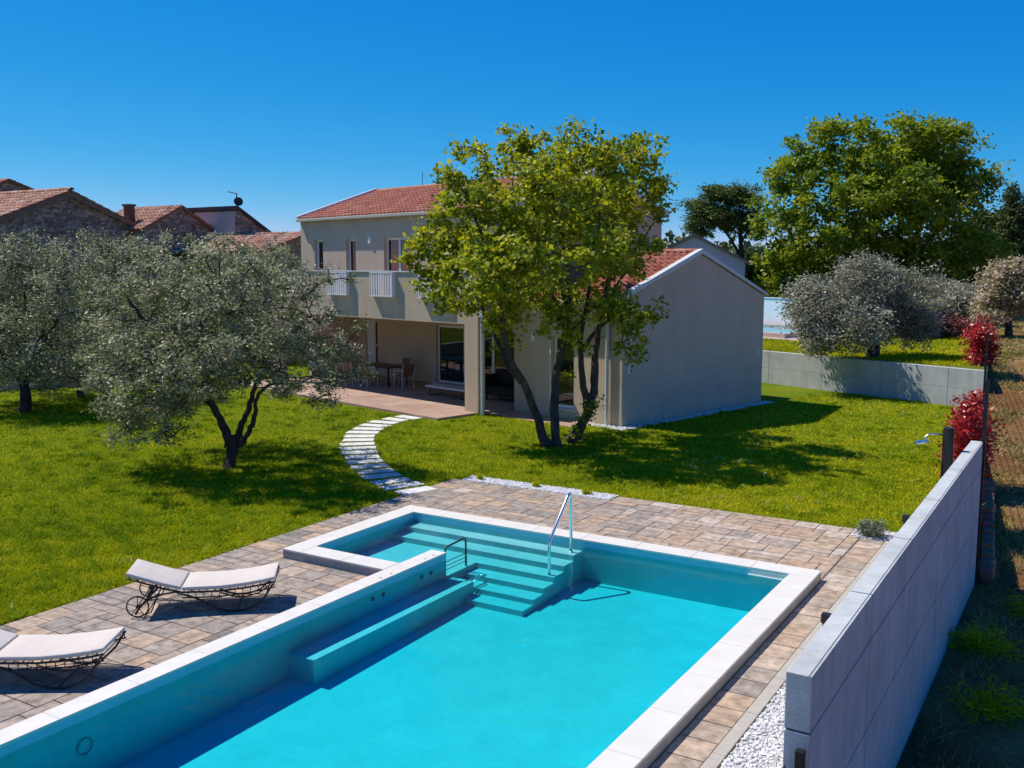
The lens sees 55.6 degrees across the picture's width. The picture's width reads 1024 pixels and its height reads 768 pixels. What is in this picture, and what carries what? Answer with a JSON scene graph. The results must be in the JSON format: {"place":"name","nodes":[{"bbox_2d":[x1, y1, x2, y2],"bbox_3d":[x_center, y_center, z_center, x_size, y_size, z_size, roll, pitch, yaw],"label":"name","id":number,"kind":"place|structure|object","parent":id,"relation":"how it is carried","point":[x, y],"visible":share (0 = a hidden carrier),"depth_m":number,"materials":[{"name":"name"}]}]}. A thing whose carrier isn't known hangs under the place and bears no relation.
{"place":"outdoors","nodes":[
{"label":"outdoors","id":0,"kind":"place"},
{"bbox_2d":[0,479,884,767],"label":"paving","id":1,"kind":"structure","parent":0,"point":[172,625],"depth_m":13.96,"materials":[{"name":"beige stone"}]},
{"bbox_2d":[0,627,126,688],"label":"sun lounger","id":2,"kind":"object","parent":1,"relation":"on","point":[14,647],"visible":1,"depth_m":10.86,"materials":[{"name":"fabric"}]},
{"bbox_2d":[126,559,279,617],"bbox_3d":[-4.205,2.740,13.350,1.936,0.594,0.790,-1,7,-8],"label":"sun lounger","id":3,"kind":"object","parent":1,"relation":"on","point":[153,573],"visible":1,"depth_m":13.13,"materials":[{"name":"fabric"}]},
{"bbox_2d":[0,493,820,767],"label":"swimming pool","id":4,"kind":"structure","parent":1,"relation":"in","point":[436,638],"depth_m":12.41,"materials":[{"name":"liquid"}]},
{"bbox_2d":[700,541,889,767],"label":"kerb","id":5,"kind":"structure","parent":1,"relation":"on","point":[729,742],"depth_m":10.41,"materials":[{"name":"concrete"}]},
{"bbox_2d":[0,360,982,767],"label":"lawn","id":6,"kind":"structure","parent":0,"point":[774,392],"depth_m":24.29,"materials":[{"name":"plant"}]},
{"bbox_2d":[0,178,33,191],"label":"house","id":7,"kind":"structure","parent":6,"relation":"on","point":[7,184],"depth_m":58.70,"materials":[{"name":"stone"}]},
{"bbox_2d":[0,222,117,412],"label":"olive tree","id":8,"kind":"object","parent":6,"relation":"on","point":[23,363],"visible":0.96,"depth_m":30.59,"materials":[{"name":"green plant"}]},
{"bbox_2d":[0,187,136,366],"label":"stone house","id":9,"kind":"structure","parent":6,"relation":"on","point":[57,212],"depth_m":44.51,"materials":[{"name":"stone"}]},
{"bbox_2d":[0,369,156,390],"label":"garden wall","id":10,"kind":"structure","parent":6,"relation":"on","point":[34,385],"depth_m":36.71,"materials":[{"name":"stone"}]},
{"bbox_2d":[17,228,166,397],"bbox_3d":[-15.302,-2.446,34.436,6.678,6.194,4.062,0,7,4],"label":"olive tree","id":11,"kind":"object","parent":6,"relation":"on","point":[122,259],"visible":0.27,"depth_m":34.07,"materials":[{"name":"green plant"}]},
{"bbox_2d":[116,204,213,359],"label":"tiled cottage","id":12,"kind":"structure","parent":6,"relation":"on","point":[182,220],"depth_m":48.43,"materials":[{"name":"stone"}]},
{"bbox_2d":[69,225,378,468],"bbox_3d":[-6.729,-0.801,22.666,6.575,5.772,8.861,-3,8,-24],"label":"olive tree","id":13,"kind":"object","parent":6,"relation":"on","point":[211,347],"visible":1,"depth_m":21.14,"materials":[{"name":"green plant"}]},
{"bbox_2d":[188,191,270,235],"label":"grey house","id":14,"kind":"structure","parent":6,"relation":"on","point":[237,219],"depth_m":50.02,"materials":[{"name":"paint"}]},
{"bbox_2d":[172,231,308,361],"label":"outbuilding","id":15,"kind":"structure","parent":6,"relation":"on","point":[291,239],"depth_m":47.02,"materials":[{"name":"stone"}]},
{"bbox_2d":[339,446,375,450],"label":"stepping stone","id":16,"kind":"object","parent":6,"relation":"on","point":[355,448],"visible":0.7,"depth_m":24.71,"materials":[{"name":"white stone"}]},
{"bbox_2d":[340,442,374,445],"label":"stepping stone","id":17,"kind":"object","parent":6,"relation":"on","point":[358,443],"visible":0.69,"depth_m":25.33,"materials":[{"name":"white stone"}]},
{"bbox_2d":[342,438,374,441],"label":"stepping stone","id":18,"kind":"object","parent":6,"relation":"on","point":[359,439],"visible":0.65,"depth_m":25.98,"materials":[{"name":"white stone"}]},
{"bbox_2d":[341,450,377,454],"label":"stepping stone","id":19,"kind":"object","parent":6,"relation":"on","point":[359,452],"visible":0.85,"depth_m":24.18,"materials":[{"name":"white stone"}]},
{"bbox_2d":[344,435,374,437],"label":"stepping stone","id":20,"kind":"object","parent":6,"relation":"on","point":[361,436],"visible":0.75,"depth_m":26.44,"materials":[{"name":"white stone"}]},
{"bbox_2d":[345,454,379,459],"bbox_3d":[-3.648,1.803,23.659,0.840,0.070,0.446,-2,7,-14],"label":"stepping stone","id":21,"kind":"object","parent":6,"relation":"on","point":[353,457],"visible":0.69,"depth_m":23.68,"materials":[{"name":"white stone"}]},
{"bbox_2d":[345,431,379,433],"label":"stepping stone","id":22,"kind":"object","parent":6,"relation":"on","point":[365,432],"visible":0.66,"depth_m":27.07,"materials":[{"name":"white stone"}]},
{"bbox_2d":[345,459,383,464],"bbox_3d":[-3.503,1.871,23.105,0.872,0.070,0.421,-3,7,-20],"label":"stepping stone","id":23,"kind":"object","parent":6,"relation":"on","point":[363,461],"visible":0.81,"depth_m":23.07,"materials":[{"name":"white stone"}]},
{"bbox_2d":[352,427,383,430],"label":"stepping stone","id":24,"kind":"object","parent":6,"relation":"on","point":[367,428],"visible":0.56,"depth_m":27.73,"materials":[{"name":"white stone"}]},
{"bbox_2d":[351,463,387,469],"bbox_3d":[-3.312,1.937,22.565,0.873,0.070,0.420,-3,7,-20],"label":"stepping stone","id":25,"kind":"object","parent":6,"relation":"on","point":[369,466],"visible":0.68,"depth_m":22.50,"materials":[{"name":"white stone"}]},
{"bbox_2d":[358,423,390,427],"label":"stepping stone","id":26,"kind":"object","parent":6,"relation":"on","point":[372,425],"visible":0.63,"depth_m":28.25,"materials":[{"name":"white stone"}]},
{"bbox_2d":[356,468,394,474],"bbox_3d":[-3.095,2.003,22.027,0.838,0.070,0.362,-3,8,-23],"label":"stepping stone","id":27,"kind":"object","parent":6,"relation":"on","point":[374,471],"visible":0.66,"depth_m":21.96,"materials":[{"name":"white stone"}]},
{"bbox_2d":[360,472,401,479],"bbox_3d":[-2.894,2.061,21.552,0.876,0.070,0.400,-4,8,-27],"label":"stepping stone","id":28,"kind":"object","parent":6,"relation":"on","point":[383,475],"visible":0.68,"depth_m":21.54,"materials":[{"name":"white stone"}]},
{"bbox_2d":[367,420,398,423],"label":"stepping stone","id":29,"kind":"object","parent":6,"relation":"on","point":[385,422],"visible":0.66,"depth_m":28.79,"materials":[{"name":"white stone"}]},
{"bbox_2d":[369,477,411,484],"bbox_3d":[-2.613,2.126,21.023,0.868,0.070,0.404,-4,8,-32],"label":"stepping stone","id":30,"kind":"object","parent":6,"relation":"on","point":[392,480],"visible":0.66,"depth_m":20.96,"materials":[{"name":"white stone"}]},
{"bbox_2d":[381,417,408,421],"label":"stepping stone","id":31,"kind":"object","parent":6,"relation":"on","point":[394,419],"visible":0.73,"depth_m":29.34,"materials":[{"name":"white stone"}]},
{"bbox_2d":[379,481,423,490],"bbox_3d":[-2.331,2.179,20.586,0.945,0.070,0.368,-5,9,-37],"label":"stepping stone","id":32,"kind":"object","parent":6,"relation":"on","point":[402,485],"visible":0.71,"depth_m":20.56,"materials":[{"name":"white stone"}]},
{"bbox_2d":[394,415,421,419],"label":"stepping stone","id":33,"kind":"object","parent":6,"relation":"on","point":[407,417],"visible":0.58,"depth_m":29.73,"materials":[{"name":"white stone"}]},
{"bbox_2d":[236,374,593,427],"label":"terrace","id":34,"kind":"structure","parent":6,"relation":"on","point":[417,400],"depth_m":33.30,"materials":[{"name":"tile"}]},
{"bbox_2d":[342,361,363,385],"bbox_3d":[-6.100,-0.424,37.276,0.644,0.924,0.576,-7,10,-44],"label":"garden chair","id":35,"kind":"object","parent":34,"relation":"on","point":[346,367],"visible":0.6,"depth_m":37.07,"materials":[{"name":"metal"}]},
{"bbox_2d":[356,362,378,386],"bbox_3d":[-5.470,-0.354,36.707,0.644,0.924,0.576,-7,10,-44],"label":"garden chair","id":36,"kind":"object","parent":34,"relation":"on","point":[362,364],"visible":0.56,"depth_m":36.56,"materials":[{"name":"metal"}]},
{"bbox_2d":[359,362,406,386],"bbox_3d":[-5.004,-0.373,37.587,1.000,0.745,2.000,-7,10,-44],"label":"dining table","id":37,"kind":"object","parent":34,"relation":"on","point":[387,366],"visible":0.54,"depth_m":37.24,"materials":[{"name":"metal"}]},
{"bbox_2d":[390,358,410,382],"bbox_3d":[-4.363,-0.537,38.198,0.644,0.924,0.576,-7,10,-44],"label":"garden chair","id":38,"kind":"object","parent":34,"relation":"on","point":[406,360],"visible":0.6,"depth_m":38.24,"materials":[{"name":"wood"}]},
{"bbox_2d":[393,363,414,388],"bbox_3d":[-4.030,-0.314,36.375,0.576,0.924,0.644,-7,10,-44],"label":"garden chair","id":39,"kind":"object","parent":34,"relation":"on","point":[408,370],"visible":1,"depth_m":36.19,"materials":[{"name":"brown wood"}]},
{"bbox_2d":[425,383,464,399],"bbox_3d":[-2.112,0.271,33.892,0.660,0.356,2.100,-7,10,-44],"label":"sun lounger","id":40,"kind":"object","parent":34,"relation":"on","point":[450,387],"visible":0.76,"depth_m":33.93,"materials":[{"name":"metal"}]},
{"bbox_2d":[485,368,513,398],"bbox_3d":[-0.044,0.066,32.874,0.820,1.020,1.900,-7,10,-44],"label":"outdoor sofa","id":41,"kind":"object","parent":34,"relation":"on","point":[500,382],"visible":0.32,"depth_m":33.19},
{"bbox_2d":[395,486,435,494],"bbox_3d":[-1.982,2.232,20.157,0.819,0.070,0.405,-6,9,-38],"label":"stepping stone","id":42,"kind":"object","parent":6,"relation":"on","point":[414,490],"visible":0.7,"depth_m":20.11,"materials":[{"name":"white stone"}]},
{"bbox_2d":[390,115,679,447],"bbox_3d":[0.884,-2.652,25.655,7.256,8.567,8.622,4,8,31],"label":"oak tree","id":43,"kind":"object","parent":6,"relation":"on","point":[560,214],"visible":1,"depth_m":24.20,"materials":[{"name":"green plant"}]},
{"bbox_2d":[560,394,607,443],"bbox_3d":[1.854,0.952,25.582,1.443,1.385,0.618,-1,7,-7],"label":"ivy","id":44,"kind":"object","parent":43,"relation":"attached to","point":[591,413],"visible":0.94,"depth_m":25.51,"materials":[{"name":"green plant"}]},
{"bbox_2d":[462,475,897,767],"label":"gravel","id":45,"kind":"structure","parent":6,"relation":"on","point":[771,746],"depth_m":9.85,"materials":[{"name":"white gravel"}]},
{"bbox_2d":[476,472,484,479],"bbox_3d":[-0.707,2.008,21.197,0.245,0.226,0.276,-7,10,-43],"label":"herb tuft","id":46,"kind":"object","parent":45,"relation":"on","point":[479,476],"visible":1,"depth_m":21.15,"materials":[{"name":"green plant"}]},
{"bbox_2d":[531,480,540,486],"bbox_3d":[0.505,2.111,20.485,0.293,0.192,0.260,4,8,31],"label":"herb tuft","id":47,"kind":"object","parent":45,"relation":"on","point":[536,484],"visible":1,"depth_m":20.45,"materials":[{"name":"green plant"}]},
{"bbox_2d":[581,486,592,494],"bbox_3d":[1.528,2.184,19.801,0.285,0.214,0.295,4,8,31],"label":"herb tuft","id":48,"kind":"object","parent":45,"relation":"on","point":[584,491],"visible":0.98,"depth_m":19.78,"materials":[{"name":"green plant"}]},
{"bbox_2d":[821,612,830,625],"bbox_3d":[3.707,2.990,11.499,0.100,0.570,0.100,4,8,31],"label":"garden light","id":49,"kind":"object","parent":45,"relation":"on","point":[825,616],"visible":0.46,"depth_m":11.44,"materials":[{"name":"black metal"}]},
{"bbox_2d":[852,517,891,539],"bbox_3d":[6.180,2.476,16.768,0.670,0.378,0.568,4,8,31],"label":"herb tuft","id":50,"kind":"object","parent":45,"relation":"on","point":[871,528],"visible":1,"depth_m":16.69,"materials":[{"name":"green plant"}]},
{"bbox_2d":[902,514,909,524],"bbox_3d":[6.258,2.433,15.469,0.100,0.710,0.100,4,8,31],"label":"garden light","id":51,"kind":"object","parent":45,"relation":"on","point":[905,517],"visible":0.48,"depth_m":15.40,"materials":[{"name":"black metal"}]},
{"bbox_2d":[762,350,986,406],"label":"retaining wall","id":52,"kind":"structure","parent":6,"relation":"on","point":[939,385],"depth_m":34.61,"materials":[{"name":"concrete"}]},
{"bbox_2d":[914,427,954,478],"bbox_3d":[7.357,1.671,17.029,0.654,1.845,0.238,1,7,6],"label":"garden shower","id":53,"kind":"object","parent":6,"relation":"on","point":[948,434],"visible":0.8,"depth_m":16.85,"materials":[{"name":"black metal"}]},
{"bbox_2d":[932,392,1006,485],"bbox_3d":[9.453,1.199,20.124,1.399,2.115,1.862,4,8,31],"label":"photinia shrub","id":54,"kind":"object","parent":6,"relation":"on","point":[966,433],"visible":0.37,"depth_m":19.88,"materials":[{"name":"red plant"}]},
{"bbox_2d":[945,387,1004,459],"bbox_3d":[10.852,1.019,22.827,1.285,1.818,1.985,4,8,31],"label":"photinia shrub","id":55,"kind":"object","parent":6,"relation":"on","point":[980,392],"visible":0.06,"depth_m":22.81,"materials":[{"name":"red plant"}]},
{"bbox_2d":[0,0,1023,258],"label":"sky","id":56,"kind":"structure","parent":0,"point":[292,108],"materials":[{"name":"blue"}]},
{"bbox_2d":[269,169,768,426],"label":"house","id":57,"kind":"structure","parent":0,"point":[705,350],"depth_m":31.66,"materials":[{"name":"beige paint"}]},
{"bbox_2d":[317,240,322,269],"bbox_3d":[-7.540,-4.470,38.701,0.085,2.508,0.596,-7,10,-44],"label":"window","id":58,"kind":"structure","parent":57,"relation":"in","point":[319,242],"depth_m":38.71,"materials":[{"name":"white paint"}]},
{"bbox_2d":[349,239,355,270],"bbox_3d":[-6.013,-4.280,37.150,0.085,2.508,0.626,-7,10,-44],"label":"window","id":59,"kind":"structure","parent":57,"relation":"in","point":[352,242],"depth_m":37.16,"materials":[{"name":"white paint"}]},
{"bbox_2d":[367,320,374,372],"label":"door","id":60,"kind":"structure","parent":57,"relation":"in","point":[371,332],"depth_m":40.97,"materials":[{"name":"white paint"}]},
{"bbox_2d":[374,320,377,373],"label":"window","id":61,"kind":"structure","parent":57,"relation":"in","point":[375,321],"depth_m":40.75,"materials":[{"name":"white paint"}]},
{"bbox_2d":[387,237,409,294],"bbox_3d":[-4.027,-4.036,35.151,0.064,2.508,1.506,-7,10,-44],"label":"window","id":62,"kind":"structure","parent":57,"relation":"in","point":[394,245],"depth_m":35.27,"materials":[{"name":"white paint"}]},
{"bbox_2d":[438,325,513,384],"bbox_3d":[-1.215,-0.995,36.239,0.064,2.248,4.696,-7,10,-44],"label":"window","id":63,"kind":"structure","parent":57,"relation":"in","point":[451,344],"depth_m":37.15,"materials":[{"name":"glass"}]},
{"bbox_2d":[555,335,573,408],"bbox_3d":[1.652,-0.370,29.661,0.060,2.205,0.910,-7,10,-44],"label":"window","id":64,"kind":"structure","parent":57,"relation":"in","point":[566,389],"depth_m":29.65,"materials":[{"name":"glass"}]},
{"bbox_2d":[573,401,774,430],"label":"gravel","id":65,"kind":"structure","parent":0,"point":[631,426],"depth_m":29.61,"materials":[{"name":"white gravel"}]},
{"bbox_2d":[763,278,987,372],"bbox_3d":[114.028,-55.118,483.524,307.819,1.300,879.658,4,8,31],"label":"neighbour lawn","id":66,"kind":"structure","parent":0,"point":[979,367],"depth_m":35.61,"materials":[{"name":"green plant"}]},
{"bbox_2d":[667,233,749,276],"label":"white house","id":67,"kind":"structure","parent":66,"relation":"on","point":[736,263],"depth_m":61.71,"materials":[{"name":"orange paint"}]},
{"bbox_2d":[670,179,771,258],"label":"umbrella pine","id":68,"kind":"object","parent":66,"relation":"on","point":[711,215],"visible":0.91,"depth_m":71.31,"materials":[{"name":"green plant"}]},
{"bbox_2d":[740,253,853,307],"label":"evergreen tree","id":69,"kind":"object","parent":66,"relation":"on","point":[749,269],"visible":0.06,"depth_m":70.94,"materials":[{"name":"green plant"}]},
{"bbox_2d":[763,333,888,340],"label":"pool terrace","id":70,"kind":"structure","parent":66,"relation":"on","point":[791,339],"depth_m":45.03,"materials":[{"name":"beige stone"}]},
{"bbox_2d":[763,297,821,325],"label":"white wall","id":71,"kind":"structure","parent":70,"relation":"on","point":[770,311],"depth_m":52.62,"materials":[{"name":"paint"}]},
{"bbox_2d":[763,324,828,337],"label":"neighbour pool","id":72,"kind":"structure","parent":70,"relation":"on","point":[769,331],"depth_m":47.34,"materials":[{"name":"blue liquid"}]},
{"bbox_2d":[770,245,960,361],"bbox_3d":[12.964,-2.921,35.749,7.148,4.341,4.962,-4,8,-31],"label":"olive tree","id":73,"kind":"object","parent":66,"relation":"on","point":[869,320],"visible":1,"depth_m":35.29,"materials":[{"name":"green plant"}]},
{"bbox_2d":[738,107,1019,297],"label":"oak tree","id":74,"kind":"object","parent":66,"relation":"on","point":[942,189],"visible":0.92,"depth_m":64.59,"materials":[{"name":"green plant"}]},
{"bbox_2d":[890,304,956,339],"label":"plum shrub","id":75,"kind":"object","parent":66,"relation":"on","point":[947,327],"visible":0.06,"depth_m":44.80,"materials":[{"name":"red plant"}]},
{"bbox_2d":[915,277,973,306],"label":"olive tree","id":76,"kind":"object","parent":66,"relation":"on","point":[953,283],"visible":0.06,"depth_m":55.98,"materials":[{"name":"green plant"}]},
{"bbox_2d":[931,282,977,322],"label":"olive tree","id":77,"kind":"object","parent":66,"relation":"on","point":[958,303],"visible":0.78,"depth_m":53.40,"materials":[{"name":"green plant"}]},
{"bbox_2d":[943,313,968,336],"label":"hedge shrub","id":78,"kind":"object","parent":66,"relation":"on","point":[956,329],"visible":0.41,"depth_m":45.79,"materials":[{"name":"red plant"}]},
{"bbox_2d":[947,278,986,322],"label":"olive tree","id":79,"kind":"object","parent":66,"relation":"on","point":[969,286],"visible":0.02,"depth_m":54.52,"materials":[{"name":"green plant"}]},
{"bbox_2d":[913,203,1023,299],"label":"evergreen tree","id":80,"kind":"object","parent":66,"relation":"on","point":[968,274],"visible":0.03,"depth_m":80.05,"materials":[{"name":"green plant"}]},
{"bbox_2d":[956,316,982,336],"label":"hedge shrub","id":81,"kind":"object","parent":66,"relation":"on","point":[965,323],"visible":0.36,"depth_m":45.90,"materials":[{"name":"red plant"}]},
{"bbox_2d":[956,313,1009,365],"bbox_3d":[16.191,-1.534,33.412,1.718,1.855,1.996,4,8,31],"label":"photinia shrub","id":82,"kind":"object","parent":66,"relation":"on","point":[976,353],"visible":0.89,"depth_m":33.12,"materials":[{"name":"red plant"}]},
{"bbox_2d":[981,180,1023,273],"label":"spruce tree","id":83,"kind":"object","parent":66,"relation":"on","point":[1010,223],"visible":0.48,"depth_m":77.36,"materials":[{"name":"green plant"}]},
{"bbox_2d":[895,314,1023,767],"bbox_3d":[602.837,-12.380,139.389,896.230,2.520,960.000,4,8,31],"label":"field","id":84,"kind":"structure","parent":0,"point":[991,746],"depth_m":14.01,"materials":[{"name":"green plant"}]},
{"bbox_2d":[662,227,971,285],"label":"woodland","id":85,"kind":"object","parent":84,"relation":"on","point":[748,247],"depth_m":186.31,"materials":[{"name":"green plant"}]},
{"bbox_2d":[783,441,982,767],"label":"boundary wall","id":86,"kind":"structure","parent":84,"relation":"on","point":[861,671],"depth_m":10.68,"materials":[{"name":"concrete"}]},
{"bbox_2d":[783,319,989,767],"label":"wire fence","id":87,"kind":"object","parent":84,"relation":"on","point":[800,758],"visible":0.68,"depth_m":17.65,"materials":[{"name":"grey metal"}]},
{"bbox_2d":[942,672,1023,730],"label":"weed clump","id":88,"kind":"object","parent":84,"relation":"on","point":[988,704],"visible":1,"depth_m":12.71,"materials":[{"name":"green plant"}]},
{"bbox_2d":[946,619,1023,663],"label":"weed clump","id":89,"kind":"object","parent":84,"relation":"on","point":[964,638],"visible":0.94,"depth_m":14.80,"materials":[{"name":"green plant"}]},
{"bbox_2d":[980,563,994,582],"bbox_3d":[8.901,3.626,18.183,0.220,0.459,0.340,0,10,34],"label":"edging brick","id":90,"kind":"object","parent":84,"relation":"on","point":[987,572],"visible":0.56,"depth_m":18.05,"materials":[{"name":"brown brick"}]},
{"bbox_2d":[979,556,995,571],"bbox_3d":[9.099,3.558,18.592,0.220,0.432,0.340,3,8,40],"label":"edging brick","id":91,"kind":"object","parent":84,"relation":"on","point":[989,560],"visible":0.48,"depth_m":18.53,"materials":[{"name":"brick"}]},
{"bbox_2d":[981,540,994,551],"bbox_3d":[9.504,3.376,19.405,0.220,0.453,0.340,-1,6,30],"label":"edging brick","id":92,"kind":"object","parent":84,"relation":"on","point":[988,544],"visible":0.45,"depth_m":19.29,"materials":[{"name":"brick"}]},
{"bbox_2d":[981,548,994,558],"bbox_3d":[9.300,3.470,18.999,0.220,0.439,0.340,2,7,30],"label":"edging brick","id":93,"kind":"object","parent":84,"relation":"on","point":[986,552],"visible":0.45,"depth_m":18.88,"materials":[{"name":"brown brick"}]},
{"bbox_2d":[981,503,995,517],"bbox_3d":[10.511,2.897,21.444,0.220,0.458,0.340,6,10,39],"label":"edging brick","id":94,"kind":"object","parent":84,"relation":"on","point":[988,507],"visible":0.46,"depth_m":21.33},
{"bbox_2d":[982,519,994,527],"bbox_3d":[10.104,3.112,20.634,0.220,0.423,0.340,5,9,25],"label":"edging brick","id":95,"kind":"object","parent":84,"relation":"on","point":[988,523],"visible":0.45,"depth_m":20.49,"materials":[{"name":"brown brick"}]},
{"bbox_2d":[982,512,994,524],"bbox_3d":[10.315,3.017,21.034,0.220,0.418,0.340,-2,4,33],"label":"edging brick","id":96,"kind":"object","parent":84,"relation":"on","point":[988,515],"visible":0.44,"depth_m":20.93,"materials":[{"name":"brown brick"}]},
{"bbox_2d":[982,527,994,535],"bbox_3d":[9.901,3.211,20.221,0.220,0.417,0.340,4,5,23],"label":"edging brick","id":97,"kind":"object","parent":84,"relation":"on","point":[988,530],"visible":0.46,"depth_m":20.09,"materials":[{"name":"brown brick"}]},
{"bbox_2d":[982,533,994,541],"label":"edging brick","id":98,"kind":"object","parent":84,"relation":"on","point":[985,536],"visible":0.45,"depth_m":19.72,"materials":[{"name":"brown brick"}]},
{"bbox_2d":[983,496,993,504],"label":"edging brick","id":99,"kind":"object","parent":84,"relation":"on","point":[989,500],"visible":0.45,"depth_m":21.72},
{"bbox_2d":[983,485,994,493],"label":"edging brick","id":100,"kind":"object","parent":84,"relation":"on","point":[989,488],"visible":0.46,"depth_m":22.52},
{"bbox_2d":[983,491,994,499],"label":"edging brick","id":101,"kind":"object","parent":84,"relation":"on","point":[988,494],"visible":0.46,"depth_m":22.13,"materials":[{"name":"brick"}]},
{"bbox_2d":[983,479,995,487],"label":"edging brick","id":102,"kind":"object","parent":84,"relation":"on","point":[991,482],"visible":0.3,"depth_m":22.90,"materials":[{"name":"grey brick"}]},
{"bbox_2d":[964,252,1023,337],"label":"blossom tree","id":103,"kind":"object","parent":84,"relation":"on","point":[1000,296],"visible":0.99,"depth_m":45.75,"materials":[{"name":"beige plant"}]},
{"bbox_2d":[993,586,1023,619],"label":"weed clump","id":104,"kind":"object","parent":84,"relation":"on","point":[1018,606],"visible":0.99,"depth_m":16.46,"materials":[{"name":"green plant"}]}
]}

